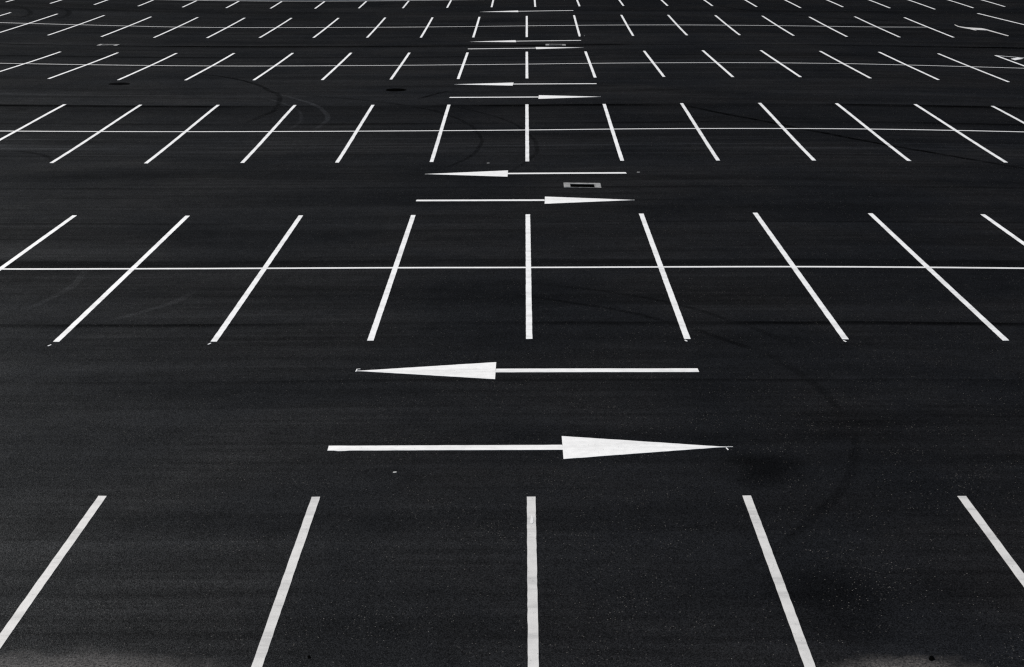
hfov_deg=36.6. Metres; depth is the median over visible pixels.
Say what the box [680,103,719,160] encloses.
bay line
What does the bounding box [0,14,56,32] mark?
bay line
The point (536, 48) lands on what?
direction arrow
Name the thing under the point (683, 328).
bay line
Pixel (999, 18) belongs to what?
bay line
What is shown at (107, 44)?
road drain
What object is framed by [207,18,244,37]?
bay line
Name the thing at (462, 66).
bay line
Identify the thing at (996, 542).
bay line
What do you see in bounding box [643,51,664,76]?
bay line
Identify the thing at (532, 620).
bay line
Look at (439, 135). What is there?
bay line
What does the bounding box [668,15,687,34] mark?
bay line
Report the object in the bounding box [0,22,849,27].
dividing line
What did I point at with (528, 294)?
bay line
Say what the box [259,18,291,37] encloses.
bay line
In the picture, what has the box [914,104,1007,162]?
bay line
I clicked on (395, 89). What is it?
manhole cover
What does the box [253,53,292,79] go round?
bay line
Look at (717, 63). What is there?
bay line
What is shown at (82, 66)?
bay line
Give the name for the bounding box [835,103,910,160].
bay line
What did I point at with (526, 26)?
bay line
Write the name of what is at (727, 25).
bay line
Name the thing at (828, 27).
bay line
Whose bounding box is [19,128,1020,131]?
dividing line
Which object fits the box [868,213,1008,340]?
bay line
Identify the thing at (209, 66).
bay line
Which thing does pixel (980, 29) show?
turn arrow
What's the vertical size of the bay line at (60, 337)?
0.151 m
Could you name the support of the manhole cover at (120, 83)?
in the ground
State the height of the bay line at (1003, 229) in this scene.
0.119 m
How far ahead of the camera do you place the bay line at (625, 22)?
77.28 m
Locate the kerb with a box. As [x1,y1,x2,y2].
[268,0,356,0]
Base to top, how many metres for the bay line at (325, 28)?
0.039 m
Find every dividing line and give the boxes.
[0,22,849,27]
[2,266,1023,269]
[7,63,1004,67]
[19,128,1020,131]
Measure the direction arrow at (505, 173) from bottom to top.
0.111 m
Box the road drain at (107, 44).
[96,44,119,45]
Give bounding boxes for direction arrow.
[327,436,732,458]
[355,362,698,378]
[416,197,624,203]
[436,170,626,176]
[449,95,593,98]
[458,83,595,85]
[476,40,580,41]
[482,47,583,48]
[490,10,572,11]
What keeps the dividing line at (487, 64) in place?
on the ground
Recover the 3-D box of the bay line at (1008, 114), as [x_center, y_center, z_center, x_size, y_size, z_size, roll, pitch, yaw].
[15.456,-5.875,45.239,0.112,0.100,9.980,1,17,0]
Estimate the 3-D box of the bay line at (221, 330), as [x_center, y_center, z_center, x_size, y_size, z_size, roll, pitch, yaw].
[-4.683,-1.211,29.242,0.119,0.151,10.209,1,17,0]
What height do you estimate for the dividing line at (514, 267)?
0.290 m
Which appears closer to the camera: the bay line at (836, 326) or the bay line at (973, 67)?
the bay line at (836, 326)
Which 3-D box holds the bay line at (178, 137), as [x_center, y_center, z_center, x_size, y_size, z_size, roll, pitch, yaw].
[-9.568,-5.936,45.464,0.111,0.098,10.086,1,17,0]
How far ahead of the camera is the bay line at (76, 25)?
77.42 m
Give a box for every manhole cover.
[109,82,129,84]
[386,88,405,90]
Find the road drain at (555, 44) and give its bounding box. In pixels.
[546,44,565,45]
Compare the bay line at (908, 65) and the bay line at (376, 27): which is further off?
the bay line at (376, 27)
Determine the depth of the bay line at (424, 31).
76.86 m
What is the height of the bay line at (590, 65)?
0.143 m
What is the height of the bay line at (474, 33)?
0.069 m
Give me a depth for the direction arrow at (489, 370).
22.88 m
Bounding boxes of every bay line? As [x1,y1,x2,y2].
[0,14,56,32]
[0,52,59,71]
[0,104,65,140]
[0,215,76,270]
[0,496,105,647]
[48,53,116,78]
[48,216,188,345]
[49,15,104,34]
[50,105,140,162]
[101,17,149,36]
[118,53,176,79]
[145,105,218,162]
[153,17,197,37]
[185,53,234,79]
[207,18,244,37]
[207,215,302,344]
[241,105,295,162]
[251,497,319,666]
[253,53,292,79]
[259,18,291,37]
[313,18,338,37]
[321,53,351,79]
[335,105,373,162]
[366,18,384,37]
[367,215,415,340]
[389,53,409,79]
[420,17,432,37]
[430,105,449,161]
[457,52,468,78]
[472,17,479,36]
[525,104,528,160]
[526,16,527,36]
[526,52,527,77]
[526,214,531,338]
[527,497,538,666]
[573,15,579,36]
[584,51,596,77]
[603,104,623,160]
[621,15,633,35]
[639,214,690,340]
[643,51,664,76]
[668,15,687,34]
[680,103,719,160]
[702,50,733,76]
[715,15,739,34]
[743,495,814,666]
[753,213,847,341]
[759,103,815,160]
[760,50,800,76]
[762,16,794,35]
[810,17,847,36]
[820,51,870,77]
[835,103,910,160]
[856,17,898,36]
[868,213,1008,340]
[879,52,938,79]
[903,17,952,36]
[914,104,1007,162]
[937,53,1008,81]
[958,496,1023,586]
[977,13,1023,24]
[981,214,1023,244]
[992,106,1023,123]
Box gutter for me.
[187,0,434,0]
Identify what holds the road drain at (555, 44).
in the ground
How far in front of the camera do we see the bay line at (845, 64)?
60.61 m
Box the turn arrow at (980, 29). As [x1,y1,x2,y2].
[956,25,1007,35]
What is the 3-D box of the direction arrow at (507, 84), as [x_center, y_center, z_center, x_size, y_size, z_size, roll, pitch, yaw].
[0.469,-8.844,54.934,5.042,0.123,0.877,1,17,0]
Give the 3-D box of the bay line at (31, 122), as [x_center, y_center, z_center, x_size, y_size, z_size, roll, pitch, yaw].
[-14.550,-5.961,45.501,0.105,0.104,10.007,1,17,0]
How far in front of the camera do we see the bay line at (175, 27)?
77.37 m
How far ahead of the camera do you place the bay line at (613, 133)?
44.63 m
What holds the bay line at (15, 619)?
on the ground
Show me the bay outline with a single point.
(1010, 60)
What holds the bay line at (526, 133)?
on the ground
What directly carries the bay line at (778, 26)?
on the ground
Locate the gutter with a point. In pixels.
(267, 0)
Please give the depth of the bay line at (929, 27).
77.18 m
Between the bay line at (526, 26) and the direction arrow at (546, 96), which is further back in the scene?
the bay line at (526, 26)
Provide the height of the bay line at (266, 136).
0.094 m
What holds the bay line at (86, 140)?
on the ground
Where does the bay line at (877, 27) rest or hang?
on the ground
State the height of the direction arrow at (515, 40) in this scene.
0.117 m
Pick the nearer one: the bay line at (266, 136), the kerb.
the bay line at (266, 136)
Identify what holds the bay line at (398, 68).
on the ground
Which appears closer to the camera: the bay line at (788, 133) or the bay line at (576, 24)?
the bay line at (788, 133)
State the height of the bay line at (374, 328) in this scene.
0.148 m
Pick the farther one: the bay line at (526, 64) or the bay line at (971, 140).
the bay line at (526, 64)
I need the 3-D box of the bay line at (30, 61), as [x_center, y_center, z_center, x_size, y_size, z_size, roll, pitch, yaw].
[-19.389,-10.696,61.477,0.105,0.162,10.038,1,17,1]
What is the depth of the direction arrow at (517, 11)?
84.99 m
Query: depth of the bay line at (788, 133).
44.50 m
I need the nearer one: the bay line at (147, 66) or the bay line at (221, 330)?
the bay line at (221, 330)
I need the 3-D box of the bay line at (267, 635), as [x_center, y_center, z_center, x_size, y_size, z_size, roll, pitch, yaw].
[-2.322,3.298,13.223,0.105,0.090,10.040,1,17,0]
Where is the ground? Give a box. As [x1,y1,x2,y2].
[0,0,1023,666]
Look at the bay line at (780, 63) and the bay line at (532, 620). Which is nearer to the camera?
the bay line at (532, 620)
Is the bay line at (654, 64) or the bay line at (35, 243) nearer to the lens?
the bay line at (35, 243)
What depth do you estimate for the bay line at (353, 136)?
44.67 m
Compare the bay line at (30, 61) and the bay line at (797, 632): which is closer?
the bay line at (797, 632)
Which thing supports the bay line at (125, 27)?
on the ground
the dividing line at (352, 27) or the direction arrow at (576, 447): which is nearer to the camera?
the direction arrow at (576, 447)
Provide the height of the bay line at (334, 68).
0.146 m
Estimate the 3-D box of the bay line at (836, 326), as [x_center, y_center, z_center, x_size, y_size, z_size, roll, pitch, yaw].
[5.303,-1.260,29.203,0.113,0.135,10.201,1,17,0]
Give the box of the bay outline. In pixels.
[995,55,1023,65]
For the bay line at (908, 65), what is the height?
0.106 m
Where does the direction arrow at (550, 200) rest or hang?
on the ground

